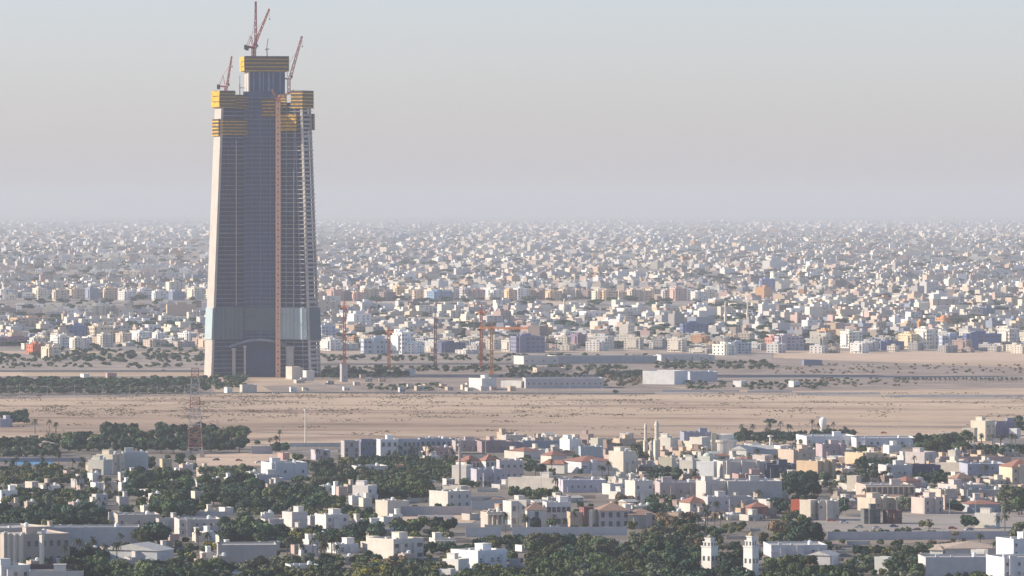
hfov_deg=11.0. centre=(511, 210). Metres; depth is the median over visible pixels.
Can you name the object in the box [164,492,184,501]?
broadleaf tree
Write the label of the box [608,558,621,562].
broadleaf tree
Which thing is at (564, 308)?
minaret
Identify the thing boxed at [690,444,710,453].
bungalow
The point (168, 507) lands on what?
broadleaf tree
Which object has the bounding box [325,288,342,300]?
apartment building
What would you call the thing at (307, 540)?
town house
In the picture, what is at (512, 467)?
villa
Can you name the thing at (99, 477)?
palm tree
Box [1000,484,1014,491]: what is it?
broadleaf tree
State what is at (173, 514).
town house
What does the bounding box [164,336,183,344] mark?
apartment building
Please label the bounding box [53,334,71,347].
apartment building
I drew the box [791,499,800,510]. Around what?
villa
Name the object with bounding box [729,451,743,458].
bungalow
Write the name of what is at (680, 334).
apartment building
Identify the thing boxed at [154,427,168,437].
broadleaf tree
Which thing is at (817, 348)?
apartment building
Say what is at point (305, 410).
light mast
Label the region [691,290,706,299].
apartment building
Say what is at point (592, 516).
villa
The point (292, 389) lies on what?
site cabin
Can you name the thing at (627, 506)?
bungalow
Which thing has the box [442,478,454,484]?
town house
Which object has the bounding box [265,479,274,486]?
town house
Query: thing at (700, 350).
apartment building
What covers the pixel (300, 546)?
palm tree
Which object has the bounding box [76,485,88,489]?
town house
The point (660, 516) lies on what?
broadleaf tree
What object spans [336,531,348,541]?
broadleaf tree
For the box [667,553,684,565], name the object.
broadleaf tree
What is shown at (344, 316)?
tower crane
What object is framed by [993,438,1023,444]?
boundary wall
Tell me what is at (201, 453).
lattice mast
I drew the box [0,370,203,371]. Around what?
road
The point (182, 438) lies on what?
broadleaf tree
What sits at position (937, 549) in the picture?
villa
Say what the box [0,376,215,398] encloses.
scrub ground
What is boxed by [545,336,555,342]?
apartment building
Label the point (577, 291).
apartment building
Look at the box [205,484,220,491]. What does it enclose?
broadleaf tree
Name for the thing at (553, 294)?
apartment building
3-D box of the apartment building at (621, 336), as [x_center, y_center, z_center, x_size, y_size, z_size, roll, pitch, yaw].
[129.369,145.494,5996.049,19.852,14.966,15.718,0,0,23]
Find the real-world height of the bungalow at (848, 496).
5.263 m
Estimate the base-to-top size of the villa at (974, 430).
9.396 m
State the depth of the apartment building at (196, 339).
6022.70 m
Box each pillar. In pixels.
[1,532,6,557]
[6,533,11,562]
[12,533,17,562]
[18,534,23,562]
[39,535,43,563]
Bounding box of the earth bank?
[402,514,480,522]
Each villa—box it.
[0,415,12,426]
[0,485,17,502]
[0,522,52,529]
[0,526,69,563]
[0,558,29,575]
[25,481,38,487]
[29,564,83,575]
[41,482,60,490]
[63,470,74,476]
[88,455,112,474]
[92,493,107,506]
[96,450,124,473]
[102,481,116,490]
[114,510,159,526]
[118,467,133,480]
[122,448,147,469]
[156,518,173,530]
[159,458,171,467]
[174,515,220,536]
[217,569,241,574]
[255,469,277,482]
[258,540,279,549]
[261,457,307,479]
[261,518,283,525]
[277,452,289,459]
[282,506,307,526]
[285,561,318,570]
[299,544,316,555]
[311,449,329,459]
[315,508,349,529]
[327,537,359,552]
[352,463,387,472]
[352,480,378,499]
[360,536,379,551]
[367,531,424,559]
[370,518,384,527]
[375,497,400,515]
[378,516,392,524]
[401,500,408,505]
[426,445,453,457]
[429,487,470,505]
[429,532,456,544]
[437,568,455,575]
[443,485,467,489]
[443,553,468,569]
[451,543,507,568]
[452,436,476,450]
[452,465,472,483]
[456,455,480,467]
[470,466,502,486]
[477,440,511,452]
[480,454,496,467]
[481,509,507,526]
[496,457,523,478]
[503,495,524,526]
[508,447,540,458]
[508,472,567,489]
[509,499,530,526]
[515,544,527,551]
[524,502,547,526]
[540,451,566,462]
[541,460,568,473]
[542,496,570,526]
[556,495,570,501]
[558,476,605,492]
[560,435,580,453]
[563,455,608,473]
[567,511,582,526]
[578,444,602,457]
[579,506,593,524]
[589,509,596,526]
[590,437,602,445]
[594,502,630,527]
[602,483,621,493]
[609,446,636,472]
[625,477,653,502]
[627,508,656,528]
[655,477,695,499]
[658,457,675,467]
[659,433,677,449]
[668,512,680,517]
[678,496,704,512]
[679,455,699,471]
[680,428,711,440]
[690,436,710,448]
[696,461,716,479]
[696,476,726,497]
[697,452,718,460]
[700,491,728,514]
[713,459,766,479]
[721,475,781,498]
[726,495,752,511]
[730,445,753,455]
[732,469,762,477]
[745,502,768,518]
[748,445,776,454]
[752,454,772,462]
[763,540,826,556]
[765,459,795,477]
[774,445,786,453]
[778,445,814,462]
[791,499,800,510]
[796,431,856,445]
[796,458,835,481]
[799,499,817,520]
[816,440,845,457]
[817,498,839,519]
[831,555,837,564]
[845,449,881,463]
[847,475,860,490]
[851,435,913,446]
[854,494,915,498]
[856,479,914,495]
[857,492,897,510]
[860,504,880,523]
[874,556,891,573]
[878,460,911,478]
[883,441,900,453]
[883,510,901,523]
[897,476,921,487]
[905,447,935,463]
[910,464,940,475]
[911,492,943,513]
[929,545,943,553]
[930,486,956,498]
[935,462,958,472]
[938,479,985,495]
[947,473,973,482]
[959,461,1003,475]
[959,486,1001,497]
[959,500,1001,512]
[962,427,977,441]
[971,416,994,440]
[971,549,987,553]
[975,508,999,527]
[986,554,1023,575]
[995,418,1015,437]
[996,531,1023,553]
[998,459,1023,483]
[1009,428,1020,437]
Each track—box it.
[0,427,463,438]
[659,425,970,426]
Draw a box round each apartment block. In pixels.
[341,440,358,457]
[358,439,376,456]
[377,435,397,455]
[398,438,419,455]
[418,436,451,449]
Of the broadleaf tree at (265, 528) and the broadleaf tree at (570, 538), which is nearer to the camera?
the broadleaf tree at (570, 538)
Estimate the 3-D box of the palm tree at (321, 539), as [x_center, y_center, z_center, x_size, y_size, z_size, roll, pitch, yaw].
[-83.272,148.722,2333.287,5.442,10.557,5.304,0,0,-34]
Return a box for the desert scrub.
[0,389,1023,436]
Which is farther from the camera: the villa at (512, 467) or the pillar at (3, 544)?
the villa at (512, 467)
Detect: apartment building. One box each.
[0,288,16,298]
[0,335,31,345]
[11,315,47,325]
[18,289,31,297]
[21,342,32,349]
[26,342,41,353]
[29,336,44,342]
[32,286,46,299]
[38,330,53,336]
[40,336,49,342]
[41,344,60,358]
[50,333,67,340]
[52,288,69,300]
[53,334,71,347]
[68,287,84,298]
[68,323,85,336]
[69,336,86,349]
[84,335,93,343]
[85,286,98,299]
[86,323,112,335]
[92,336,96,343]
[97,332,112,346]
[103,286,116,298]
[115,331,131,343]
[118,289,134,299]
[121,342,135,345]
[132,330,151,339]
[133,336,148,341]
[137,287,151,298]
[143,338,166,346]
[152,289,168,299]
[152,331,166,338]
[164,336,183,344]
[169,290,184,299]
[172,340,194,346]
[178,331,197,340]
[187,286,203,298]
[192,336,201,344]
[198,337,204,347]
[314,291,325,298]
[321,323,335,336]
[321,337,342,350]
[323,336,342,342]
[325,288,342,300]
[342,342,358,349]
[343,290,351,299]
[347,335,359,341]
[352,291,364,300]
[359,336,370,347]
[360,287,372,298]
[361,335,389,353]
[371,287,384,296]
[379,290,394,300]
[388,329,413,353]
[393,285,408,294]
[404,288,416,294]
[405,340,424,353]
[412,289,423,298]
[415,336,433,341]
[423,339,444,350]
[424,288,432,297]
[425,346,435,351]
[427,289,451,301]
[430,332,442,339]
[438,341,464,352]
[445,287,461,298]
[450,339,467,347]
[455,348,478,353]
[459,287,474,298]
[460,337,476,344]
[467,334,483,337]
[467,344,481,351]
[470,288,484,297]
[471,341,484,347]
[480,336,489,346]
[484,287,494,296]
[486,338,500,348]
[490,288,503,297]
[496,336,510,339]
[501,338,510,350]
[504,288,516,300]
[510,333,544,352]
[513,287,528,299]
[529,289,535,295]
[536,289,547,299]
[545,289,561,299]
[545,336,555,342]
[549,344,558,348]
[554,333,568,339]
[557,335,570,344]
[557,344,576,349]
[558,288,574,296]
[566,342,579,347]
[570,332,589,343]
[575,288,580,298]
[581,289,594,298]
[586,340,608,350]
[587,334,599,340]
[591,289,601,299]
[596,334,613,348]
[601,289,617,300]
[616,290,626,296]
[617,333,636,340]
[624,335,643,349]
[627,288,641,300]
[642,289,651,299]
[644,339,652,346]
[645,287,662,297]
[653,337,665,348]
[659,334,678,337]
[661,288,669,299]
[667,337,686,351]
[669,286,686,300]
[671,332,687,337]
[680,321,707,334]
[687,288,694,299]
[689,347,711,352]
[690,331,705,334]
[690,334,709,342]
[690,344,711,347]
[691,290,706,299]
[701,288,716,298]
[702,341,719,344]
[711,336,729,341]
[712,338,728,342]
[712,342,735,354]
[725,333,737,337]
[728,340,751,353]
[738,331,754,338]
[751,341,765,349]
[759,277,774,289]
[765,334,775,347]
[766,342,785,352]
[774,334,803,349]
[804,343,814,349]
[809,344,827,352]
[810,334,827,346]
[817,328,835,339]
[828,346,839,352]
[840,329,861,347]
[850,341,868,352]
[861,339,878,350]
[861,342,872,351]
[874,335,888,339]
[879,340,903,349]
[885,335,894,340]
[887,344,899,351]
[899,331,918,348]
[908,341,923,350]
[915,326,937,348]
[935,316,950,323]
[938,331,957,334]
[938,343,957,352]
[939,333,962,344]
[952,338,971,350]
[962,331,1001,349]
[962,346,974,352]
[979,342,991,350]
[988,344,1000,351]
[994,343,1005,350]
[997,326,1018,341]
[1002,341,1016,343]
[1006,343,1023,351]
[1011,345,1023,353]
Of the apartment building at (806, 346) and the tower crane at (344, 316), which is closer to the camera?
the tower crane at (344, 316)
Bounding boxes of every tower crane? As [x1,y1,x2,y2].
[340,299,348,363]
[384,327,393,368]
[417,311,452,363]
[476,305,486,366]
[477,322,527,373]
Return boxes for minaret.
[563,298,565,315]
[643,423,647,452]
[653,420,659,459]
[724,301,726,322]
[746,300,748,318]
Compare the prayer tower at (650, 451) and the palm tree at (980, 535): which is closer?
the palm tree at (980, 535)
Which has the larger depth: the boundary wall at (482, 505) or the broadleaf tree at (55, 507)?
the boundary wall at (482, 505)
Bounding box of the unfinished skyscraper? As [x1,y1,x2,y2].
[204,56,321,376]
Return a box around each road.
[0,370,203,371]
[0,392,654,395]
[249,450,337,453]
[308,381,366,391]
[321,362,739,364]
[341,301,575,304]
[576,301,706,304]
[655,392,1023,398]
[740,376,1023,378]
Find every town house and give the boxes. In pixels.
[7,497,19,507]
[23,499,35,507]
[26,557,38,563]
[38,478,51,488]
[68,499,79,505]
[71,474,83,487]
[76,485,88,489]
[87,470,99,481]
[88,497,101,507]
[90,469,100,474]
[90,482,103,490]
[108,512,113,519]
[116,491,128,505]
[118,477,128,490]
[124,551,141,565]
[140,503,148,511]
[158,540,172,547]
[160,540,169,546]
[165,512,175,517]
[168,533,179,541]
[179,462,191,470]
[179,463,187,470]
[191,491,203,498]
[192,527,205,541]
[194,474,202,486]
[194,553,207,561]
[196,463,208,475]
[200,526,213,532]
[200,546,213,558]
[205,504,217,510]
[206,530,215,540]
[213,552,227,561]
[215,529,221,542]
[219,507,233,514]
[261,510,273,517]
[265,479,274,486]
[272,477,283,482]
[290,522,302,530]
[291,544,304,553]
[303,534,318,548]
[307,514,314,524]
[321,483,331,492]
[332,481,343,494]
[336,486,347,495]
[343,553,352,564]
[344,479,355,492]
[349,493,360,504]
[351,514,364,523]
[359,493,371,506]
[383,527,394,536]
[389,509,402,518]
[397,550,413,560]
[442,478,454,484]
[483,507,502,510]
[497,428,513,438]
[550,447,563,453]
[603,445,614,454]
[608,472,628,482]
[618,478,624,487]
[618,499,638,506]
[628,473,639,479]
[631,474,650,479]
[631,503,645,509]
[638,458,654,464]
[682,440,689,447]
[686,444,695,450]
[691,507,706,516]
[734,503,746,513]
[766,502,776,516]
[789,442,795,447]
[826,455,841,458]
[838,482,846,489]
[897,451,905,462]
[956,495,966,502]
[970,493,989,500]
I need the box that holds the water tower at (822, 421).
[816,416,826,431]
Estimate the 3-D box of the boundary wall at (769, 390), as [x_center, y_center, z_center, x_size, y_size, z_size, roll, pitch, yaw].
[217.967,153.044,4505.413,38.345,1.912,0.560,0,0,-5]
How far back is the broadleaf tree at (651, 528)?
2458.21 m
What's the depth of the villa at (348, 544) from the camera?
2393.14 m
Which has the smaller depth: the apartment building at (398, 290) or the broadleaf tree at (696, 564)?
the broadleaf tree at (696, 564)
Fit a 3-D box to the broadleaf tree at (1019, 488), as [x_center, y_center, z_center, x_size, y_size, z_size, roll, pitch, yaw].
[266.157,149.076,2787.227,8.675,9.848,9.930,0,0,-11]
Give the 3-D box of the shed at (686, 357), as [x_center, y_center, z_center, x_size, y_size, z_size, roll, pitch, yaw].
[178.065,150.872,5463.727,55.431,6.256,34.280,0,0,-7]
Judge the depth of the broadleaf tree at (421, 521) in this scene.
2523.15 m
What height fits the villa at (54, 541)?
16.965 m
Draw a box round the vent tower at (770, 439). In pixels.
[768,435,773,444]
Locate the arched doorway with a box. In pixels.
[530,517,540,526]
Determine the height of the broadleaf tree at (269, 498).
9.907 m
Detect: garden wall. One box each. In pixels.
[405,498,428,501]
[418,514,453,518]
[454,539,472,542]
[456,522,480,525]
[467,454,485,457]
[471,495,501,496]
[471,497,503,500]
[477,488,497,491]
[571,495,594,497]
[726,535,746,538]
[750,528,759,530]
[812,489,841,492]
[835,550,852,552]
[841,491,855,494]
[847,540,869,544]
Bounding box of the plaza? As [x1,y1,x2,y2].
[813,511,1023,531]
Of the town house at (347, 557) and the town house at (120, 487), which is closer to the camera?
the town house at (347, 557)
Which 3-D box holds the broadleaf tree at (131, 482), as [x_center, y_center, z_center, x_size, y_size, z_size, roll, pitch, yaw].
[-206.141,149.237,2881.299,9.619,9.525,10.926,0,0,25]
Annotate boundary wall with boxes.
[0,457,85,461]
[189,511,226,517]
[251,446,272,453]
[289,442,340,446]
[401,505,472,514]
[465,527,500,536]
[471,500,502,509]
[484,524,510,530]
[509,558,520,565]
[512,526,626,535]
[591,470,614,475]
[662,389,739,391]
[747,390,791,391]
[797,392,879,393]
[827,530,1009,539]
[884,394,1023,396]
[940,456,1010,462]
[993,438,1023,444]
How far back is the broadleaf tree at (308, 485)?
2814.73 m
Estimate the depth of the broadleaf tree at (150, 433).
3510.48 m
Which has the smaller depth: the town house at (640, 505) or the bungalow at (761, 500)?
the town house at (640, 505)
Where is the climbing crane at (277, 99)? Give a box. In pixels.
[271,89,293,376]
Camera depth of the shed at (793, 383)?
4639.48 m
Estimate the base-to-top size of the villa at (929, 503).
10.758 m
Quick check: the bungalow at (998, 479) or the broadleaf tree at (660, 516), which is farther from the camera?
the bungalow at (998, 479)
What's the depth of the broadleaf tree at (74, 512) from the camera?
2567.59 m
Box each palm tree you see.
[55,452,60,464]
[61,545,67,556]
[71,538,80,548]
[89,539,98,546]
[97,475,103,489]
[112,543,121,559]
[135,531,144,542]
[183,556,191,563]
[193,529,202,550]
[203,532,212,540]
[283,538,290,555]
[286,537,295,553]
[297,542,304,555]
[308,538,316,552]
[316,538,327,553]
[319,541,330,552]
[326,535,336,553]
[331,544,340,556]
[427,448,434,456]
[500,512,509,532]
[521,515,530,526]
[551,477,558,486]
[561,518,567,526]
[569,511,577,524]
[702,509,709,525]
[711,500,718,518]
[711,513,718,525]
[715,513,725,527]
[742,428,748,442]
[827,487,834,498]
[975,533,984,542]
[993,516,1002,528]
[1000,513,1009,530]
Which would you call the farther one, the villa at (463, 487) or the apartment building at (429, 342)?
the apartment building at (429, 342)
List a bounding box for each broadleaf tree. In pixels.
[0,501,12,513]
[2,509,14,516]
[8,507,27,517]
[20,511,39,523]
[26,503,37,511]
[33,500,51,511]
[34,510,50,521]
[49,511,65,523]
[50,504,61,512]
[59,555,76,563]
[60,504,81,512]
[62,513,79,524]
[64,511,77,524]
[72,436,87,444]
[72,563,89,575]
[74,509,89,524]
[75,513,89,524]
[76,499,97,510]
[83,545,101,556]
[87,438,99,451]
[88,507,102,517]
[90,556,108,565]
[94,549,110,560]
[94,564,109,575]
[97,506,107,517]
[99,421,111,429]
[99,431,110,439]
[106,425,118,433]
[108,433,121,443]
[109,558,129,570]
[122,477,139,488]
[127,423,138,428]
[128,470,140,477]
[130,435,137,442]
[130,527,150,541]
[133,559,159,570]
[134,465,145,471]
[136,431,146,437]
[138,470,154,480]
[143,522,171,543]
[146,429,154,436]
[147,498,162,505]
[148,493,158,502]
[149,526,169,540]
[153,439,168,453]
[154,421,167,427]
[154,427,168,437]
[158,492,172,499]
[159,501,174,513]
[160,499,175,504]
[164,424,176,433]
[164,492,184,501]
[166,438,180,453]
[166,562,180,569]
[168,469,184,478]
[168,481,184,488]
[169,558,184,565]
[173,424,187,434]
[173,501,188,516]
[175,488,191,498]
[177,475,194,486]
[178,436,187,451]
[178,564,192,570]
[183,436,196,452]
[192,430,210,439]
[192,558,209,568]
[193,422,205,429]
[195,438,211,450]
[196,474,211,483]
[199,432,217,438]
[205,424,219,431]
[205,435,218,451]
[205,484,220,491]
[205,489,219,504]
[208,557,224,571]
[216,428,228,437]
[216,516,235,528]
[217,470,232,479]
[217,560,236,571]
[218,523,236,537]
[219,434,229,442]
[219,489,238,498]
[220,527,243,541]
[222,495,241,513]
[224,476,239,482]
[225,425,239,436]
[225,427,235,438]
[225,483,239,490]
[231,471,246,481]
[233,438,246,452]
[233,497,252,508]
[234,515,254,523]
[234,522,254,541]
[235,463,251,472]
[236,429,247,437]
[237,524,257,541]
[238,425,251,434]
[238,485,252,492]
[241,558,260,568]
[244,482,253,487]
[245,476,260,485]
[247,498,259,508]
[249,496,264,507]
[251,489,261,496]
[251,520,274,534]
[252,532,268,541]
[253,484,265,492]
[255,518,267,522]
[255,555,269,565]
[262,486,276,496]
[262,495,274,502]
[272,481,289,491]
[274,523,290,533]
[275,490,290,498]
[283,496,298,510]
[286,482,303,494]
[298,486,314,495]
[301,483,316,487]
[304,498,318,506]
[309,492,326,498]
[312,489,327,496]
[313,485,325,491]
[314,496,331,509]
[318,553,335,559]
[326,530,339,542]
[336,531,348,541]
[342,523,357,529]
[357,520,370,525]
[357,525,368,536]
[366,526,386,536]
[368,521,384,527]
[374,483,384,498]
[381,485,399,498]
[387,479,406,487]
[388,516,407,527]
[389,522,403,527]
[395,472,408,480]
[404,484,417,493]
[405,472,424,478]
[405,476,418,486]
[408,516,428,526]
[414,478,432,487]
[417,484,435,501]
[429,516,443,527]
[438,518,457,530]
[523,532,547,545]
[524,539,544,551]
[524,552,540,562]
[524,565,538,574]
[528,559,541,568]
[537,555,551,560]
[539,559,552,566]
[540,547,555,556]
[543,533,552,543]
[549,532,565,543]
[549,553,567,559]
[550,540,566,551]
[551,557,564,567]
[560,545,575,554]
[562,533,576,545]
[563,556,584,566]
[567,550,579,558]
[567,565,580,573]
[575,534,591,546]
[576,545,591,554]
[578,561,592,568]
[580,553,589,562]
[587,550,608,563]
[588,536,610,544]
[590,543,607,553]
[591,561,608,573]
[599,562,621,573]
[602,543,622,556]
[602,555,616,562]
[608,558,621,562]
[618,552,629,560]
[619,558,636,566]
[620,565,634,571]
[627,553,643,559]
[628,532,647,543]
[630,558,650,569]
[639,544,654,553]
[639,552,650,558]
[643,539,655,545]
[645,532,663,542]
[645,562,660,568]
[646,524,664,533]
[646,541,665,550]
[648,551,664,560]
[649,531,664,534]
[655,512,670,521]
[657,551,671,563]
[659,563,673,568]
[661,532,677,541]
[661,548,680,553]
[664,516,677,526]
[664,539,678,546]
[665,542,675,549]
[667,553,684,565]
[670,469,682,479]
[673,518,686,525]
[674,561,694,572]
[676,534,686,542]
[678,524,696,535]
[678,550,690,558]
[678,556,699,564]
[684,512,698,520]
[688,545,700,554]
[688,551,700,559]
[688,561,700,567]
[714,564,731,575]
[719,553,732,561]
[726,550,742,558]
[732,547,742,552]
[761,560,779,569]
[767,520,786,533]
[778,554,791,564]
[780,470,796,477]
[781,477,795,486]
[783,520,793,529]
[784,526,808,540]
[785,521,802,533]
[785,561,802,571]
[792,477,805,488]
[792,554,803,562]
[793,470,804,476]
[798,474,814,484]
[799,555,818,565]
[801,519,822,529]
[803,565,817,575]
[804,470,818,481]
[804,481,822,494]
[804,524,823,540]
[835,497,849,514]
[854,456,866,465]
[856,461,869,470]
[866,458,877,462]
[871,460,887,466]
[882,558,902,572]
[898,496,910,511]
[900,552,912,560]
[901,560,911,569]
[907,553,918,562]
[908,566,924,572]
[912,434,924,442]
[921,440,938,449]
[933,435,945,441]
[942,433,956,443]
[950,432,961,437]
[958,441,972,448]
[959,429,973,440]
[996,492,1013,500]
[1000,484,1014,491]
[1000,496,1012,513]
[1005,488,1023,497]
[1010,496,1023,514]
[1013,486,1023,491]
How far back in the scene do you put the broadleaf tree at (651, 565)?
2213.03 m
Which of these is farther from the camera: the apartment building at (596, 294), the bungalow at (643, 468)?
the apartment building at (596, 294)
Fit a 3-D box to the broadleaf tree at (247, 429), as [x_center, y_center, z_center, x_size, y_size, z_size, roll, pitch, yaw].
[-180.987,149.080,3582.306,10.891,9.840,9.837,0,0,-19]
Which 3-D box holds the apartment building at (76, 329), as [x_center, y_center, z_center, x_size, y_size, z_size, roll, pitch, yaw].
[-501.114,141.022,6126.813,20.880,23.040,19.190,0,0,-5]
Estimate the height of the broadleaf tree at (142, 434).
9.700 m
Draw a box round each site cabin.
[289,387,296,391]
[294,379,301,382]
[365,377,372,381]
[398,387,405,391]
[406,384,413,388]
[414,386,421,390]
[439,383,446,388]
[460,384,467,389]
[480,386,486,390]
[489,386,496,389]
[507,386,515,390]
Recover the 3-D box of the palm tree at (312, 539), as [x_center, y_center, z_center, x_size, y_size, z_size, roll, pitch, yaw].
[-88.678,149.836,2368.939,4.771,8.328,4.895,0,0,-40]
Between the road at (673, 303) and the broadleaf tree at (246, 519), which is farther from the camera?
the road at (673, 303)
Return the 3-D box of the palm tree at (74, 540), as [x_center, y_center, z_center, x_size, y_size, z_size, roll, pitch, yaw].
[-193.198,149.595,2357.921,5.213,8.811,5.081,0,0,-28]
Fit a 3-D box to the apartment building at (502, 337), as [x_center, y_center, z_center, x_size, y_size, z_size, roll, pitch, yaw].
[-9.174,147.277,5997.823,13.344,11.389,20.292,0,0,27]
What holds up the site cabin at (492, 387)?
on the ground at (914, 415)
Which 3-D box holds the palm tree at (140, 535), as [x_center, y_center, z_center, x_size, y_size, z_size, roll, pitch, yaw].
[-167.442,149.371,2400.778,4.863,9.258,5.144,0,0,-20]
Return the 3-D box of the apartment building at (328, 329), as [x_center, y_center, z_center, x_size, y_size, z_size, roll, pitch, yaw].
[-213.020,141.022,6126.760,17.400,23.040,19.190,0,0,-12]
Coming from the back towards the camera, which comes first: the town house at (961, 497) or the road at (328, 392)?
the road at (328, 392)
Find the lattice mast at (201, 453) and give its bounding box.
[186,368,204,457]
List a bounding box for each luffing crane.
[217,56,232,90]
[244,9,269,55]
[246,1,257,55]
[285,36,302,94]
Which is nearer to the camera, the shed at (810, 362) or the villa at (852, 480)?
the villa at (852, 480)
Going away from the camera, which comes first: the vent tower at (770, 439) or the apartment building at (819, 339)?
the vent tower at (770, 439)
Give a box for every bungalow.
[418,447,425,455]
[422,451,439,458]
[431,480,442,482]
[462,513,479,519]
[482,497,504,500]
[486,436,496,439]
[490,503,502,509]
[492,479,507,488]
[499,433,522,440]
[504,446,515,457]
[529,444,540,449]
[531,433,543,439]
[531,499,547,505]
[541,432,554,435]
[541,492,560,500]
[545,445,562,452]
[546,434,561,439]
[560,434,579,438]
[563,450,574,454]
[571,495,584,501]
[580,430,593,442]
[603,439,622,446]
[609,486,624,498]
[613,434,635,445]
[620,432,633,437]
[623,504,635,510]
[635,471,649,478]
[636,456,640,466]
[639,460,657,467]
[639,466,651,472]
[659,498,672,505]
[660,447,677,456]
[672,446,690,457]
[672,500,678,505]
[679,469,699,479]
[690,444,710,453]
[700,517,712,520]
[709,451,720,454]
[717,453,729,458]
[719,512,737,519]
[726,512,741,518]
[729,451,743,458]
[739,509,762,520]
[753,492,763,498]
[758,498,769,503]
[761,442,779,444]
[828,459,844,467]
[831,491,840,499]
[834,475,843,486]
[836,466,854,473]
[838,494,856,503]
[839,457,844,462]
[849,498,855,505]
[867,477,880,481]
[880,473,892,481]
[890,452,899,456]
[895,496,903,509]
[914,477,926,487]
[915,486,930,492]
[939,452,947,456]
[942,495,953,509]
[946,456,967,462]
[948,448,960,455]
[948,471,971,476]
[961,449,976,455]
[970,450,989,455]
[974,478,987,483]
[979,456,989,461]
[983,474,1006,483]
[996,448,1019,456]
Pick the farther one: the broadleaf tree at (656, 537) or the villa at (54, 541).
the broadleaf tree at (656, 537)
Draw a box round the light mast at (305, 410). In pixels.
[304,409,306,442]
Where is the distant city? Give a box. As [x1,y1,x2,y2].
[0,219,1023,341]
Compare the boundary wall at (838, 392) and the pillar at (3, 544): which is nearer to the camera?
the pillar at (3, 544)
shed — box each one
[30,564,83,568]
[80,373,88,377]
[105,373,116,377]
[105,542,173,563]
[224,387,232,392]
[240,384,256,392]
[286,366,299,378]
[303,370,314,380]
[340,364,347,381]
[405,369,414,375]
[469,375,495,389]
[501,380,523,387]
[512,441,522,447]
[514,355,557,364]
[521,440,559,448]
[522,377,603,387]
[533,367,565,372]
[555,355,656,362]
[643,370,687,383]
[656,354,714,360]
[688,370,717,381]
[733,380,746,386]
[789,381,799,386]
[802,360,821,365]
[808,550,839,564]
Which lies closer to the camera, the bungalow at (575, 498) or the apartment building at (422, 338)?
the bungalow at (575, 498)
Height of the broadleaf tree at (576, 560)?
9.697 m
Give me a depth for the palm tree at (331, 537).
2353.52 m
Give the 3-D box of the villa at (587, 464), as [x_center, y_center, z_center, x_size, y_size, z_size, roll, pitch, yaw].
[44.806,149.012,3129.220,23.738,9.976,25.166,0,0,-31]
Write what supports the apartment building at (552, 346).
on the ground at (914, 415)
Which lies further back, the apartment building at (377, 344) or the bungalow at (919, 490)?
the apartment building at (377, 344)
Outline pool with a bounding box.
[15,462,51,464]
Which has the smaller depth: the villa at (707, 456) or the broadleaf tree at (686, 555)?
the broadleaf tree at (686, 555)
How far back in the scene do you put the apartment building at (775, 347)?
5732.16 m
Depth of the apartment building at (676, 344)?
5776.19 m
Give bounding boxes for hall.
[49,523,138,548]
[217,542,276,562]
[918,552,988,575]
[934,541,994,554]
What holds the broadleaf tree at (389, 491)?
on the ground at (914, 415)
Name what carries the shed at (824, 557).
on the ground at (914, 415)
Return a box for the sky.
[0,0,1023,216]
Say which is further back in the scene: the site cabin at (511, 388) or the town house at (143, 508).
the site cabin at (511, 388)
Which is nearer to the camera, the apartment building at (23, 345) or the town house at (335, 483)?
the town house at (335, 483)
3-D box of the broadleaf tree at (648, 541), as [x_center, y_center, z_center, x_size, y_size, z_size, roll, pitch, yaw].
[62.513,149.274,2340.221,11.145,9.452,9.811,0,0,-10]
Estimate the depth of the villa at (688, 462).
3132.90 m
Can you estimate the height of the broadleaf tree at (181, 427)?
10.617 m
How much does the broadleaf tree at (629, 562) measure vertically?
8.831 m
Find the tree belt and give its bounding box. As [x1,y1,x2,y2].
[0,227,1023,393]
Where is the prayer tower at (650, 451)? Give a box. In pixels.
[648,440,652,459]
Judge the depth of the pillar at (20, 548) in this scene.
2268.69 m
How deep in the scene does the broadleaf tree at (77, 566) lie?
2201.77 m
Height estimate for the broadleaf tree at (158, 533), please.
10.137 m
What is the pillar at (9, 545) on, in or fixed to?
on the ground at (914, 415)
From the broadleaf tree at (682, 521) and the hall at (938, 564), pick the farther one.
the broadleaf tree at (682, 521)
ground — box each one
[0,217,1023,575]
[0,352,772,372]
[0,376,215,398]
[263,382,710,394]
[314,358,1023,390]
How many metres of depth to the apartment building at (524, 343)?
5742.75 m
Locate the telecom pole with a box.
[457,443,461,484]
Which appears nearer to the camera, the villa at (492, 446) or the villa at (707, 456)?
the villa at (707, 456)
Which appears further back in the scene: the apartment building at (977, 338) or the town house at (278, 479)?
the apartment building at (977, 338)
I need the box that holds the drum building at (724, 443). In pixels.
[711,433,737,454]
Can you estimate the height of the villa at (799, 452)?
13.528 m
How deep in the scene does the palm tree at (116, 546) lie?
2301.06 m
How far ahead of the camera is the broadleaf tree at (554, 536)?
2394.00 m
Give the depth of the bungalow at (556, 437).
3534.05 m
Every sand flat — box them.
[0,372,25,375]
[196,453,305,465]
[775,352,1023,361]
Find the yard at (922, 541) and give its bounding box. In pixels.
[826,539,995,543]
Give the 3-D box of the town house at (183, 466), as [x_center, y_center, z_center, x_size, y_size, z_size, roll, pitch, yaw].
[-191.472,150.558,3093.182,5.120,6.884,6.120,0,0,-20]
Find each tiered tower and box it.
[701,534,718,568]
[742,532,758,575]
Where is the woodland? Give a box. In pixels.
[0,409,1023,575]
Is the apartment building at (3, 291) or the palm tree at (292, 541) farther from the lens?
the apartment building at (3, 291)
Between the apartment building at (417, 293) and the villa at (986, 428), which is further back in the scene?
the apartment building at (417, 293)
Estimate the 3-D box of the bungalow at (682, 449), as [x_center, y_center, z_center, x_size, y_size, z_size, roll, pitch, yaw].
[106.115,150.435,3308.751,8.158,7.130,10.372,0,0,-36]
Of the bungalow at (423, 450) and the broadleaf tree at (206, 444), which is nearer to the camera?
the bungalow at (423, 450)

